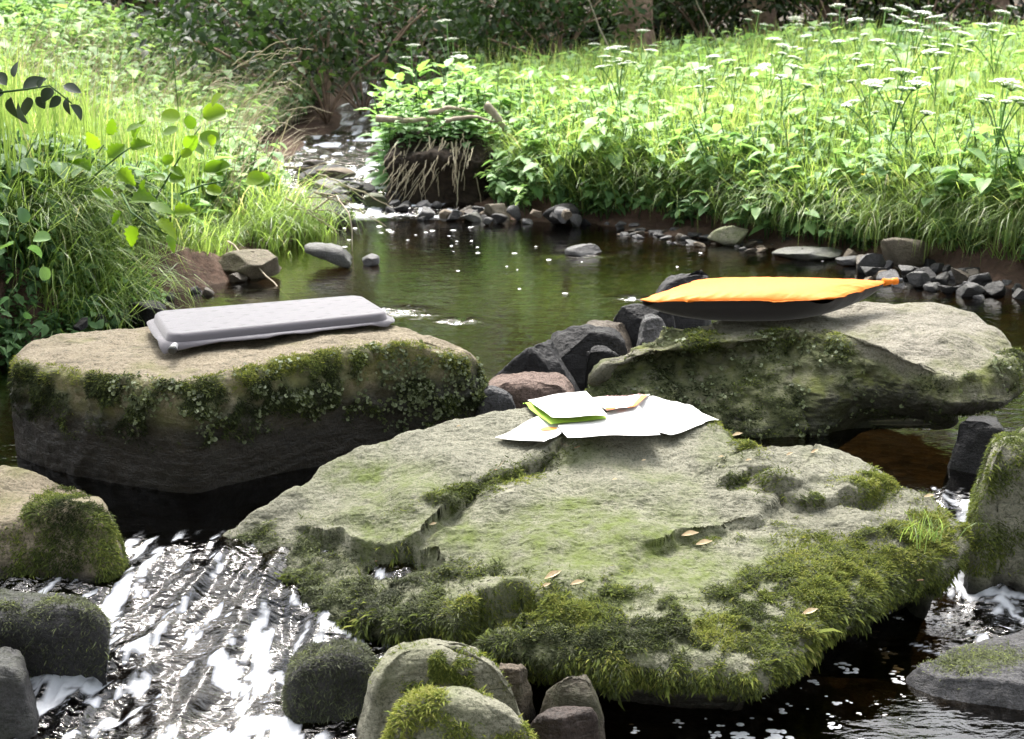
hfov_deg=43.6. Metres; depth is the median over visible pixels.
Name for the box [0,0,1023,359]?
ground
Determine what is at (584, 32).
forest bush
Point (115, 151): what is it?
bramble shoot
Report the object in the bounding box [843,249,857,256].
stone
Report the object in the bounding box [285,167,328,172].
dry stalk
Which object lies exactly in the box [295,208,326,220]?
dry stalk
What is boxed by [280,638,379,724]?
rock
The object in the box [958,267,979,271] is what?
stone
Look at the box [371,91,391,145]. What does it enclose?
nettle
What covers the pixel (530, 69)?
nettle
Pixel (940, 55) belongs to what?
umbel flower
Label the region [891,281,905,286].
stone
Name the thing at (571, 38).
spruce tree
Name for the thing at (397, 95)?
nettle
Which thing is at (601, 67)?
umbel flower
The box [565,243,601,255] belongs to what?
rock
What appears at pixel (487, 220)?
stone
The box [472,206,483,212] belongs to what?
stone
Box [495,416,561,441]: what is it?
paper sheet
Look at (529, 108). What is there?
nettle
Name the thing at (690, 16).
forest bush
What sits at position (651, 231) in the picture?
stone
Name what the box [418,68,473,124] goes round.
nettle
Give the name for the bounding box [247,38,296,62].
dry stalk
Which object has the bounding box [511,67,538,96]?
nettle
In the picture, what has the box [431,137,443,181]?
dry stalk
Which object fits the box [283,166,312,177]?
dry stalk
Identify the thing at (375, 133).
nettle
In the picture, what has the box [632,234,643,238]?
stone
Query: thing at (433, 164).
dry stalk
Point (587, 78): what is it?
nettle
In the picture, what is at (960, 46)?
umbel flower
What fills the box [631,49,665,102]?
umbel flower
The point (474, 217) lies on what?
stone
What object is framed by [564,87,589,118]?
nettle
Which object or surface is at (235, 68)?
dry stalk
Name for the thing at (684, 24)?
forest bush
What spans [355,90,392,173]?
nettle
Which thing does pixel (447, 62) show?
nettle
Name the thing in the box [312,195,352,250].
twig
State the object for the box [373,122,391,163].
nettle
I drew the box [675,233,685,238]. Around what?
stone
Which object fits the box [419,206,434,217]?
stone
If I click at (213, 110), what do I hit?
hazel shoot
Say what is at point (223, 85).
dry stalk
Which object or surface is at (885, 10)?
umbel flower
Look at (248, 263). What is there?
rock
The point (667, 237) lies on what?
stone
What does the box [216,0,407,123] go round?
forest bush
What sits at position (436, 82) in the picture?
nettle
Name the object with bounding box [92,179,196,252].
bramble shoot
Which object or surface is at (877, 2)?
spruce tree
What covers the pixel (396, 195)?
stone
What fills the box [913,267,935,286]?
stone
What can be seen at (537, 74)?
nettle
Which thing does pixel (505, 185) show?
leafy ground cover
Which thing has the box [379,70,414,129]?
nettle
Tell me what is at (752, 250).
stone
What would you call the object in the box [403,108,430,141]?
nettle
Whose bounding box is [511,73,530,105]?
nettle
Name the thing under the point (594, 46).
umbel flower
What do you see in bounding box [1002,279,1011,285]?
stone
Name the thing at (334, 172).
stone
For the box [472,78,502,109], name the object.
nettle
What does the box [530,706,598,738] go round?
stone
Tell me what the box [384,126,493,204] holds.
earth mound
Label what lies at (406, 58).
umbel flower
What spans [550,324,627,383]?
rock
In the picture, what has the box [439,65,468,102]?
nettle
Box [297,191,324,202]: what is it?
stone
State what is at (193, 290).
stone
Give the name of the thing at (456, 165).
dry stalk
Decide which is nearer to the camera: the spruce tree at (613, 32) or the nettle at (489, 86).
the nettle at (489, 86)
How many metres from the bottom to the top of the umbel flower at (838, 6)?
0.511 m
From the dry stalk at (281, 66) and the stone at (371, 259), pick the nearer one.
the stone at (371, 259)
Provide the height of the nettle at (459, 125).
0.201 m
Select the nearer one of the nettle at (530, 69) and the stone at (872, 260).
the stone at (872, 260)
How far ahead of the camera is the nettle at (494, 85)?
5.96 m
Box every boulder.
[0,465,129,582]
[356,638,523,738]
[379,679,538,738]
[488,371,574,408]
[963,426,1023,594]
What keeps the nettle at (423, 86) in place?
on the earth mound
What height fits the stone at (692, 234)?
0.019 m
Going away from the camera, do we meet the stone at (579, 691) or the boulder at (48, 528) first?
the stone at (579, 691)
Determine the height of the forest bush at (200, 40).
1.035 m
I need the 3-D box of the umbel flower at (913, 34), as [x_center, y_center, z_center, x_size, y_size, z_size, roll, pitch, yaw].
[1.517,-1.082,5.049,0.204,0.512,0.192,-2,19,-21]
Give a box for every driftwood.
[375,115,433,123]
[428,105,479,114]
[445,115,496,122]
[483,101,508,134]
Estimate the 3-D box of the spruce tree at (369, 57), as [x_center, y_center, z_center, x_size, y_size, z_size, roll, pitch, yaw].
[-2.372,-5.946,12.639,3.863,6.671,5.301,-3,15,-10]
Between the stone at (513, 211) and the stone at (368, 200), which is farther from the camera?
the stone at (368, 200)
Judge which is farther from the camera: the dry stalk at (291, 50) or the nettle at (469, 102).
the nettle at (469, 102)
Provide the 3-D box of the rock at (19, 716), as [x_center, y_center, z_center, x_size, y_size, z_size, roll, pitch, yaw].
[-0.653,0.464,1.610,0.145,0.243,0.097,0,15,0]
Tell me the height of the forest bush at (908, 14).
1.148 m
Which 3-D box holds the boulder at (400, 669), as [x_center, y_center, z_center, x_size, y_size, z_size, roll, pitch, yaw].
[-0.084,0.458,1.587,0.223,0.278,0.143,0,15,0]
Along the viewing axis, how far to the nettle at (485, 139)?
5.33 m
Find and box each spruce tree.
[65,0,142,9]
[67,0,235,15]
[69,0,397,36]
[136,0,434,81]
[294,0,612,79]
[301,0,742,74]
[352,0,495,52]
[406,0,604,46]
[449,0,717,62]
[515,1,927,50]
[590,0,1023,44]
[603,0,914,40]
[700,0,1023,36]
[744,0,1022,34]
[860,0,1023,30]
[960,0,1023,27]
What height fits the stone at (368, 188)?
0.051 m
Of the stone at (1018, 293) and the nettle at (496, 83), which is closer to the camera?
the stone at (1018, 293)
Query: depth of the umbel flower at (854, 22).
5.59 m
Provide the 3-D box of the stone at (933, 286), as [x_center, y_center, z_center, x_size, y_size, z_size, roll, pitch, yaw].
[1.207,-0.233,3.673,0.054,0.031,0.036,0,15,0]
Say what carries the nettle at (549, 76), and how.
on the ground at (312, 122)
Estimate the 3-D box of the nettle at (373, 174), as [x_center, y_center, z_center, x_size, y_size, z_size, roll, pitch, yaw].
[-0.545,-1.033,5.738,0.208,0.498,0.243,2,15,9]
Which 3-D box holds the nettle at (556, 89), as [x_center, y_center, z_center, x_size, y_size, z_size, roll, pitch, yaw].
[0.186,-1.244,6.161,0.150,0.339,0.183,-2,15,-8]
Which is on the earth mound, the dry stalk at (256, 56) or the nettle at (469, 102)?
the nettle at (469, 102)
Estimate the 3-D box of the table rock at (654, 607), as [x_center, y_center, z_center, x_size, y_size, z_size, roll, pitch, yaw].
[0.116,0.290,1.931,1.045,0.338,0.679,7,17,25]
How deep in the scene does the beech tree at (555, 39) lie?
10.77 m
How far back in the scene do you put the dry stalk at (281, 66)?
4.79 m
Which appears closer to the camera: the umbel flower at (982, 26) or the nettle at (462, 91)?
the nettle at (462, 91)
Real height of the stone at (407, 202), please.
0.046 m
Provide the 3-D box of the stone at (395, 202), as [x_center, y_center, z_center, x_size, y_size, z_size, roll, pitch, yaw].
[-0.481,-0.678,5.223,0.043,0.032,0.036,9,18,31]
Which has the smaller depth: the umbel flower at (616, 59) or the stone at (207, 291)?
the stone at (207, 291)
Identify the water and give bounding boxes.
[0,81,1023,738]
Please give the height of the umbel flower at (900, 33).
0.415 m
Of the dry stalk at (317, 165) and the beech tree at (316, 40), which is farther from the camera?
the beech tree at (316, 40)
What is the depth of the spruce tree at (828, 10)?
12.41 m
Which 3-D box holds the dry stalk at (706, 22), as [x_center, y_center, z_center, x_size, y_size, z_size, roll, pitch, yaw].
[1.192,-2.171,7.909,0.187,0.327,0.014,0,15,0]
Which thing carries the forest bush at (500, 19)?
on the ground at (312, 122)
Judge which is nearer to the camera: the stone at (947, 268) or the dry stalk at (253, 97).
the stone at (947, 268)
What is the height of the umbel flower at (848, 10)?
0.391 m
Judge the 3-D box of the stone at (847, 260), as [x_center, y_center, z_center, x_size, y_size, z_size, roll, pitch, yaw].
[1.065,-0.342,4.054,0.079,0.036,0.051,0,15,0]
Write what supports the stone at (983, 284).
on the water
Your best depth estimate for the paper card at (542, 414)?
2.10 m
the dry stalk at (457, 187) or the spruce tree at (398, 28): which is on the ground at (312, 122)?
the spruce tree at (398, 28)
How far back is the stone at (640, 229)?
4.68 m
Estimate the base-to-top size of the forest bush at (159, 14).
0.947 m
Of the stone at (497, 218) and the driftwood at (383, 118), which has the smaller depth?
the stone at (497, 218)
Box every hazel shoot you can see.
[151,93,226,197]
[169,160,270,195]
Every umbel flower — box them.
[400,43,424,117]
[426,19,449,84]
[441,37,459,89]
[451,55,476,98]
[582,43,612,87]
[594,45,635,154]
[599,55,611,97]
[604,48,629,80]
[616,51,630,81]
[623,29,656,89]
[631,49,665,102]
[684,67,714,137]
[697,55,734,106]
[700,54,718,104]
[708,59,748,131]
[745,10,766,60]
[749,63,787,123]
[765,43,801,84]
[766,37,794,99]
[772,63,813,146]
[781,16,814,52]
[791,34,817,68]
[815,13,840,47]
[821,3,862,69]
[827,40,858,94]
[833,17,867,90]
[840,8,854,32]
[841,79,897,165]
[844,99,878,163]
[845,64,894,119]
[847,39,894,117]
[855,68,915,186]
[866,7,901,61]
[866,80,933,232]
[876,29,930,133]
[882,10,931,96]
[885,16,907,56]
[887,4,914,54]
[911,22,948,77]
[911,36,935,92]
[912,5,945,41]
[914,48,961,137]
[920,15,960,107]
[922,43,959,79]
[922,51,956,111]
[943,31,972,95]
[948,83,1023,208]
[955,22,996,72]
[963,10,1014,89]
[966,22,1012,109]
[971,78,1023,215]
[1003,6,1019,37]
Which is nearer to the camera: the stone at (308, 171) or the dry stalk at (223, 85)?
the dry stalk at (223, 85)
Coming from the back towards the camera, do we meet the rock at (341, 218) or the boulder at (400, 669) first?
the rock at (341, 218)
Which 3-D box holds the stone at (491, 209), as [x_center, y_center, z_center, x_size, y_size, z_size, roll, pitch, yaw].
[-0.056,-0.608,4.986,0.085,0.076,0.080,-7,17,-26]
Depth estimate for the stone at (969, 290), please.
3.57 m
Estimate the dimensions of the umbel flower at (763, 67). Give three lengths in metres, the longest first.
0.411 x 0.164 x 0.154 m
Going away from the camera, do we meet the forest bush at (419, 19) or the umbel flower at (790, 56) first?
the umbel flower at (790, 56)
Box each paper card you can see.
[523,402,605,423]
[593,393,649,410]
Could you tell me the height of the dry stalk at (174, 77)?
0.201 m
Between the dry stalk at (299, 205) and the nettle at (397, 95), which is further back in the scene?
the nettle at (397, 95)
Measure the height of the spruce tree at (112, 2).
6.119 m
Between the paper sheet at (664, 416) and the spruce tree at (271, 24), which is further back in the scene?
the spruce tree at (271, 24)
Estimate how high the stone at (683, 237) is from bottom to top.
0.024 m
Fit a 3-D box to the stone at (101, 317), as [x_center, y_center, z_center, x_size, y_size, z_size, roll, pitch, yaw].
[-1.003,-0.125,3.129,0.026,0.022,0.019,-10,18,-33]
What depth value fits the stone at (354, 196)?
5.34 m
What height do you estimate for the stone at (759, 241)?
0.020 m
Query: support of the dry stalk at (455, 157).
hanging from the earth mound
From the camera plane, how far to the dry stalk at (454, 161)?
5.20 m
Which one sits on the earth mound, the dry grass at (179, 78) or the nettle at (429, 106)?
the nettle at (429, 106)
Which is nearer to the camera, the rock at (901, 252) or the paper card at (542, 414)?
the paper card at (542, 414)
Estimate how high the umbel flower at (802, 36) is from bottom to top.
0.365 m
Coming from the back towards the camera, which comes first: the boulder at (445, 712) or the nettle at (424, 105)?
the nettle at (424, 105)
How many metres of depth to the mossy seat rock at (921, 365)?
2.40 m
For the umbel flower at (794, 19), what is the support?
on the ground at (312, 122)
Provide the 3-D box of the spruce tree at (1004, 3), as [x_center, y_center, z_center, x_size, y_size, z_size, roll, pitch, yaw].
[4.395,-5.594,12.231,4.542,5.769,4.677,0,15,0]
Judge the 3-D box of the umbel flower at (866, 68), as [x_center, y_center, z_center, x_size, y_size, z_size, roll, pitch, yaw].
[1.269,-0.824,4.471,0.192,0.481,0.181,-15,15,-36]
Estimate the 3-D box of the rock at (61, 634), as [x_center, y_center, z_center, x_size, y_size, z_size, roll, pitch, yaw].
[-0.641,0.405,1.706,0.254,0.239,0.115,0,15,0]
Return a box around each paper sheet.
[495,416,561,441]
[528,391,606,417]
[557,405,659,437]
[639,396,717,434]
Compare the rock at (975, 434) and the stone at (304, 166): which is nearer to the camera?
the rock at (975, 434)
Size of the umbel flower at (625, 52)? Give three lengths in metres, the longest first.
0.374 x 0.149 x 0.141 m
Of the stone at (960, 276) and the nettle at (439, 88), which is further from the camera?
the nettle at (439, 88)
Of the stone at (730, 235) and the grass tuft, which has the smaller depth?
the grass tuft
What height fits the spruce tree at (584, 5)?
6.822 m
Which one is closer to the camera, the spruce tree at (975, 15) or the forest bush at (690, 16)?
the forest bush at (690, 16)
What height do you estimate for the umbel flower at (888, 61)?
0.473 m
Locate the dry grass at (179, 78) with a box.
[0,0,334,224]
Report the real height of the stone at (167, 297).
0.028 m
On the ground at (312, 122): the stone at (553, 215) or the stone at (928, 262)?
the stone at (928, 262)
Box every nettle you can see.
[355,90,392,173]
[362,82,399,180]
[364,110,385,172]
[366,102,387,171]
[367,91,410,185]
[368,91,398,184]
[371,89,408,156]
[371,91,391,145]
[372,83,413,142]
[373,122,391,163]
[374,80,421,137]
[376,80,415,178]
[377,72,420,154]
[378,111,397,155]
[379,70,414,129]
[379,102,408,147]
[381,123,396,149]
[382,122,400,156]
[386,70,439,143]
[388,59,439,132]
[392,90,417,141]
[392,94,408,133]
[393,66,437,131]
[394,106,417,147]
[397,123,415,147]
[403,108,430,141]
[405,89,420,128]
[408,81,442,126]
[408,99,424,132]
[412,102,434,150]
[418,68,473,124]
[418,79,451,125]
[419,80,448,126]
[419,99,444,137]
[423,58,468,128]
[424,104,448,147]
[426,103,440,140]
[431,62,457,105]
[432,64,485,124]
[433,102,458,145]
[434,62,484,127]
[435,83,457,132]
[436,110,454,132]
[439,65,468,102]
[444,96,463,140]
[445,60,470,101]
[445,71,482,123]
[446,74,481,125]
[451,70,485,120]
[451,81,478,134]
[451,89,475,136]
[452,98,479,147]
[453,71,492,124]
[460,101,483,148]
[464,85,495,130]
[466,77,493,127]
[468,78,491,132]
[469,71,507,107]
[469,112,484,134]
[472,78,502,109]
[474,113,496,141]
[486,69,516,109]
[499,76,520,109]
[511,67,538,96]
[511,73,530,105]
[512,73,541,99]
[517,70,545,107]
[519,71,546,100]
[520,107,544,132]
[521,92,544,111]
[523,65,550,98]
[528,68,550,100]
[532,71,561,116]
[544,75,564,103]
[554,75,588,112]
[563,96,578,121]
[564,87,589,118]
[581,74,598,98]
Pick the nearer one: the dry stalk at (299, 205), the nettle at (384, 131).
the dry stalk at (299, 205)
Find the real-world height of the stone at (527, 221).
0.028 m
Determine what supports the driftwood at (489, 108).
on the leafy ground cover at (505, 185)
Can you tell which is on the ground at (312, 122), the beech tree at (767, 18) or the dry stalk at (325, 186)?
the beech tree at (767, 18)
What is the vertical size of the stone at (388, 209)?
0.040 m
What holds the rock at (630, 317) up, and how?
on the water
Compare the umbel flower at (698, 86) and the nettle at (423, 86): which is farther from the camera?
the nettle at (423, 86)
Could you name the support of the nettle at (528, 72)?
on the ground at (312, 122)
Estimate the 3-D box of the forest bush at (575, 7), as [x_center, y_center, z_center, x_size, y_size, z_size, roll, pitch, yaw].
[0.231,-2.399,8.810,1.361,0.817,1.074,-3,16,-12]
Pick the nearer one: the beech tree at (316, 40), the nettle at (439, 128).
the nettle at (439, 128)
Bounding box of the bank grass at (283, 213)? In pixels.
[0,0,385,352]
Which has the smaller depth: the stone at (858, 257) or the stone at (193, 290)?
the stone at (193, 290)
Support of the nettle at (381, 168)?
on the ground at (312, 122)
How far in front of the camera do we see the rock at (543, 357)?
2.61 m
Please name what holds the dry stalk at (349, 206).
on the bank grass at (283, 213)
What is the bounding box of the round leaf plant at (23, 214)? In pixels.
[0,207,50,318]
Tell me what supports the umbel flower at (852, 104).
on the ground at (312, 122)
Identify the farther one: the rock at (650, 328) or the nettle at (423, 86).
the nettle at (423, 86)
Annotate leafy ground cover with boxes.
[0,0,323,364]
[436,15,1023,259]
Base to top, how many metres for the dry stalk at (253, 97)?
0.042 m
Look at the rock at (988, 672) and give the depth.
1.69 m
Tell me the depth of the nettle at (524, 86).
5.92 m
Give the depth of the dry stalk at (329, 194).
4.39 m
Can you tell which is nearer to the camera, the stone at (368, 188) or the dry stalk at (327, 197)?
the dry stalk at (327, 197)
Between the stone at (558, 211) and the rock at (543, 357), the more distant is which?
the stone at (558, 211)
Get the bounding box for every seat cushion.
[147,296,394,354]
[640,277,902,320]
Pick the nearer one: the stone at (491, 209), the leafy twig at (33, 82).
the leafy twig at (33, 82)
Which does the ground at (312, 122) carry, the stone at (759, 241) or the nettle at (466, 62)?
the nettle at (466, 62)
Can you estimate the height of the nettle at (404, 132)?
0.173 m
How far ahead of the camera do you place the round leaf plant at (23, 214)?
2.81 m
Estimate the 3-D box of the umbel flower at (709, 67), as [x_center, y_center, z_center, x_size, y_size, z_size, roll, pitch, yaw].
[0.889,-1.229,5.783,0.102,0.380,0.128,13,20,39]
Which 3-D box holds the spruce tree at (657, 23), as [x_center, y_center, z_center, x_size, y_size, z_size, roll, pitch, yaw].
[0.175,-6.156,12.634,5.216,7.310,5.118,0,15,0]
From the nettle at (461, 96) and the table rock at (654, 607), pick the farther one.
the nettle at (461, 96)
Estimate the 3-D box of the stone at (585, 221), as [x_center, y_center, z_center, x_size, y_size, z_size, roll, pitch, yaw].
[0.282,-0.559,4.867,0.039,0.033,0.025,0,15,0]
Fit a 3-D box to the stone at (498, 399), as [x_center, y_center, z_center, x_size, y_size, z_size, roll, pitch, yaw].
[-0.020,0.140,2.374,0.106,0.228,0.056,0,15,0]
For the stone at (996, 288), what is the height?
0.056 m
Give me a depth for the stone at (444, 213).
4.98 m
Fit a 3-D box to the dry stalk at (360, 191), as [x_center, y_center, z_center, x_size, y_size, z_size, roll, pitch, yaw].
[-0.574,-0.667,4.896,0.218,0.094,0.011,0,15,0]
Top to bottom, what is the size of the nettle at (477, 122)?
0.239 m
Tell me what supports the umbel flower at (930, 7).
on the ground at (312, 122)
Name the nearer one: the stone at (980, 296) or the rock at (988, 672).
the rock at (988, 672)
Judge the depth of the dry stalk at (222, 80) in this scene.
4.96 m
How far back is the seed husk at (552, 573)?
1.74 m
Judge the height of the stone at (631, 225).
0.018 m
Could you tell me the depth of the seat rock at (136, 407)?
2.17 m
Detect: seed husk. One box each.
[545,570,561,578]
[571,579,582,583]
[681,530,698,535]
[696,539,711,544]
[802,608,816,613]
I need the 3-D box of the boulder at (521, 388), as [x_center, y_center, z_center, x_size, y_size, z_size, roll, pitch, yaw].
[0.036,0.119,2.455,0.202,0.228,0.117,0,15,0]
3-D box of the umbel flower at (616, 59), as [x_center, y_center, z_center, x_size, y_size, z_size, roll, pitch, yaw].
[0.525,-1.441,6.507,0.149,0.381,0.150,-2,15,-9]
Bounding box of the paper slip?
[540,427,557,430]
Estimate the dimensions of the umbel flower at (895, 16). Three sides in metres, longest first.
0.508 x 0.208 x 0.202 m
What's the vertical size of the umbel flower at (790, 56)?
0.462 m
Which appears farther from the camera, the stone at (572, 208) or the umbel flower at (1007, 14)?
the umbel flower at (1007, 14)
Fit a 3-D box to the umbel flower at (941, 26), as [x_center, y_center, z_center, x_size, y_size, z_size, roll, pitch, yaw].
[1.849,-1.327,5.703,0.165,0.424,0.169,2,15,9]
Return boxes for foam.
[343,226,921,738]
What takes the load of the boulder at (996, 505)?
on the ground at (312, 122)
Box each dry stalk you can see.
[171,48,178,110]
[209,84,243,93]
[212,78,236,84]
[216,57,262,84]
[231,51,260,65]
[237,53,281,67]
[244,94,268,103]
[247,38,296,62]
[263,122,300,130]
[269,61,300,77]
[279,47,312,58]
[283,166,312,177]
[284,197,322,223]
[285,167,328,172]
[287,106,330,112]
[289,162,353,172]
[292,172,364,210]
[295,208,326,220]
[305,212,337,233]
[307,196,352,203]
[313,191,349,204]
[315,192,386,226]
[316,173,364,198]
[317,208,344,218]
[334,183,389,206]
[390,143,396,191]
[420,141,445,188]
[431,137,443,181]
[451,142,457,185]
[454,141,456,180]
[454,146,458,189]
[456,172,459,204]
[589,0,611,55]
[695,0,718,44]
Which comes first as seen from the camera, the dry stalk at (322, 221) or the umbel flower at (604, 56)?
the dry stalk at (322, 221)
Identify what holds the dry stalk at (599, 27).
on the ground at (312, 122)
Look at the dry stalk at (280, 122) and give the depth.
4.79 m
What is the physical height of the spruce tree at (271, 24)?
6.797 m
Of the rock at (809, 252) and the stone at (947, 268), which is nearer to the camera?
the stone at (947, 268)
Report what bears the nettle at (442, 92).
on the earth mound
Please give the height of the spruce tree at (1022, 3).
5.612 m
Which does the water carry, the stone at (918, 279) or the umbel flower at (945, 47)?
the stone at (918, 279)
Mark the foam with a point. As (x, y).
(775, 734)
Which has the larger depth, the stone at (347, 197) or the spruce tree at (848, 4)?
the spruce tree at (848, 4)
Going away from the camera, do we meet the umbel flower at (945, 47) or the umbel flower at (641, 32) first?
the umbel flower at (945, 47)
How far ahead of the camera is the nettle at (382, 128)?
5.60 m
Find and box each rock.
[0,588,112,686]
[0,646,39,738]
[6,325,488,493]
[128,300,165,324]
[218,249,281,278]
[223,406,975,711]
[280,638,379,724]
[302,203,355,225]
[304,242,351,267]
[494,339,580,391]
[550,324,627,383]
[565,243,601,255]
[584,301,1023,438]
[584,345,618,390]
[586,320,632,352]
[613,303,674,347]
[636,314,665,346]
[656,270,711,329]
[772,246,842,259]
[881,237,929,269]
[905,630,1023,709]
[947,415,1004,474]
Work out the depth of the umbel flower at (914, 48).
5.48 m
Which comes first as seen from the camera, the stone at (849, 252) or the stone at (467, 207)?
the stone at (849, 252)
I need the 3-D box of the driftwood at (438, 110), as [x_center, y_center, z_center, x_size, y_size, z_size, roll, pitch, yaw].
[-0.233,-1.071,5.285,0.232,0.041,0.052,-7,17,-24]
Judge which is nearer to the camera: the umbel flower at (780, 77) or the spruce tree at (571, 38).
the umbel flower at (780, 77)
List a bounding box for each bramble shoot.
[65,117,151,188]
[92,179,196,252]
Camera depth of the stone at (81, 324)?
2.98 m
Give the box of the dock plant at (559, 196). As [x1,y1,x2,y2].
[531,115,596,204]
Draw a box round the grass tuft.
[888,494,987,552]
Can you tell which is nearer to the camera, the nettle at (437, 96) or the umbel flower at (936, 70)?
the umbel flower at (936, 70)
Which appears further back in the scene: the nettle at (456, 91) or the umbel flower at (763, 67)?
the nettle at (456, 91)
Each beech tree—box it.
[307,6,326,81]
[438,3,464,63]
[535,0,557,59]
[613,0,657,57]
[741,0,776,41]
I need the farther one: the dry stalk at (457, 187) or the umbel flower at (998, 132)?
the dry stalk at (457, 187)
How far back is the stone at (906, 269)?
3.85 m
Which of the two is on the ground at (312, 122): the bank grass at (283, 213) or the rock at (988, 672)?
the bank grass at (283, 213)
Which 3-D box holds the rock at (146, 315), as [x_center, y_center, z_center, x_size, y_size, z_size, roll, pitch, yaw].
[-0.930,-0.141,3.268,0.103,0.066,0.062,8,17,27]
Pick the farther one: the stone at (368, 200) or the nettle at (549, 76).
the nettle at (549, 76)
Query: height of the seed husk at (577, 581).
0.007 m
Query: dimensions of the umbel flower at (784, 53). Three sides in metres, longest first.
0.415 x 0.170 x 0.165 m
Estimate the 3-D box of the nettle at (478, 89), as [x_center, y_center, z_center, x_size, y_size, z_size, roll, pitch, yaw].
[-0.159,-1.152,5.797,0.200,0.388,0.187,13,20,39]
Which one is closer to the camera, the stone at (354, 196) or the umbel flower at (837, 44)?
the stone at (354, 196)
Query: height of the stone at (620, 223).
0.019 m
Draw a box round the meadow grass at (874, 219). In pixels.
[421,12,1023,269]
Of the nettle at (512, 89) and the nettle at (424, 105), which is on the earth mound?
the nettle at (424, 105)
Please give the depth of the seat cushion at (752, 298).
2.46 m
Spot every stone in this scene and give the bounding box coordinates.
[73,317,87,330]
[97,314,107,322]
[164,292,173,299]
[189,286,200,293]
[201,287,213,295]
[229,272,247,281]
[293,164,339,181]
[296,165,310,173]
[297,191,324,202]
[302,159,326,166]
[304,173,315,180]
[305,184,335,190]
[314,178,349,185]
[316,167,355,179]
[317,194,351,203]
[319,189,343,196]
[334,185,349,189]
[342,178,353,181]
[347,186,363,201]
[350,182,362,186]
[360,182,374,192]
[362,253,379,265]
[363,193,387,206]
[385,205,395,212]
[389,199,399,204]
[391,191,401,199]
[393,205,404,210]
[399,204,408,210]
[401,200,411,206]
[416,200,431,207]
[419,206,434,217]
[431,201,441,207]
[439,209,451,218]
[446,210,461,220]
[460,211,481,221]
[462,205,471,210]
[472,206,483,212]
[476,385,515,415]
[483,217,492,224]
[484,203,509,219]
[491,213,507,223]
[498,663,535,723]
[506,205,520,220]
[522,218,532,223]
[530,209,541,217]
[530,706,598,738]
[540,674,605,738]
[542,203,580,223]
[550,212,557,219]
[554,207,568,223]
[563,210,571,220]
[570,214,581,226]
[581,218,590,224]
[615,221,626,226]
[629,223,639,227]
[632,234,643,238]
[635,228,645,231]
[635,231,644,234]
[648,230,661,233]
[660,235,671,238]
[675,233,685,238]
[680,235,689,239]
[688,232,701,236]
[693,242,705,246]
[708,226,748,245]
[742,241,756,246]
[744,248,756,251]
[748,239,762,243]
[756,248,766,251]
[835,255,855,265]
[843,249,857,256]
[855,255,863,266]
[857,253,886,272]
[860,266,886,276]
[876,269,899,280]
[884,260,893,268]
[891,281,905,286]
[898,265,917,274]
[906,271,930,287]
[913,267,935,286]
[922,259,935,267]
[923,282,940,290]
[929,263,943,272]
[935,272,949,284]
[937,285,956,292]
[942,264,953,272]
[948,271,954,278]
[951,267,969,282]
[956,283,985,296]
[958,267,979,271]
[966,268,979,275]
[967,272,991,282]
[973,294,984,298]
[977,281,991,285]
[984,281,1005,295]
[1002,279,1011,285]
[1012,288,1023,298]
[1014,283,1021,287]
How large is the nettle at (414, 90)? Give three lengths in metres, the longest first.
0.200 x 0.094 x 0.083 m
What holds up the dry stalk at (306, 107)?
on the dry grass at (179, 78)
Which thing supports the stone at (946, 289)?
on the water
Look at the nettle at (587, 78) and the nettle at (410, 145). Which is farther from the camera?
the nettle at (587, 78)
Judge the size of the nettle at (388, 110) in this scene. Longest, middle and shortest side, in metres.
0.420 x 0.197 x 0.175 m
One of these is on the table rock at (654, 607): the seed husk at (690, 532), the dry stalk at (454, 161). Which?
the seed husk at (690, 532)
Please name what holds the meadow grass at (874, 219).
on the ground at (312, 122)
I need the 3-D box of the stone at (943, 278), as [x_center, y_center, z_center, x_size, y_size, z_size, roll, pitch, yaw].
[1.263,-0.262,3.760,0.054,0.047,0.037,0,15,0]
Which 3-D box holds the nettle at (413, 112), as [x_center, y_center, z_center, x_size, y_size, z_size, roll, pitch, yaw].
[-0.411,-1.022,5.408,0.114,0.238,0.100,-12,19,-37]
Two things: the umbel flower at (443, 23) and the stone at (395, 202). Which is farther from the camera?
the umbel flower at (443, 23)
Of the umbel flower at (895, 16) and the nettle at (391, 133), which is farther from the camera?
the umbel flower at (895, 16)
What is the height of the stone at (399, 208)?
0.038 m
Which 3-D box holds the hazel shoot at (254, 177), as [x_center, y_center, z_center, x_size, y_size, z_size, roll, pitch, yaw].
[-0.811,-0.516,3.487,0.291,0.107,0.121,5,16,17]
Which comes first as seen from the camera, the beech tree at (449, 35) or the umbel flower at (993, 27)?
the umbel flower at (993, 27)
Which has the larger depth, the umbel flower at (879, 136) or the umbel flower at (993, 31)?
the umbel flower at (993, 31)
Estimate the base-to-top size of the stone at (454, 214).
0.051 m
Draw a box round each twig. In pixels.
[0,62,81,123]
[228,241,276,285]
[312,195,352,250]
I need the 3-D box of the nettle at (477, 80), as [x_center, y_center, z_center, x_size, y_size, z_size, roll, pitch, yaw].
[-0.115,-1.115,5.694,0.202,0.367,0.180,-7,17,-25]
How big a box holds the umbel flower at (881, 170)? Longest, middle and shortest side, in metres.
0.503 x 0.212 x 0.203 m
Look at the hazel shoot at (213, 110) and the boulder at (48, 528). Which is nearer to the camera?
the boulder at (48, 528)
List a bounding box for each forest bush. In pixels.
[120,0,395,91]
[121,0,290,54]
[203,0,475,112]
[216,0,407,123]
[221,0,618,85]
[307,0,672,76]
[443,0,638,64]
[558,0,742,49]
[653,0,799,44]
[748,0,1023,36]
[834,0,991,33]

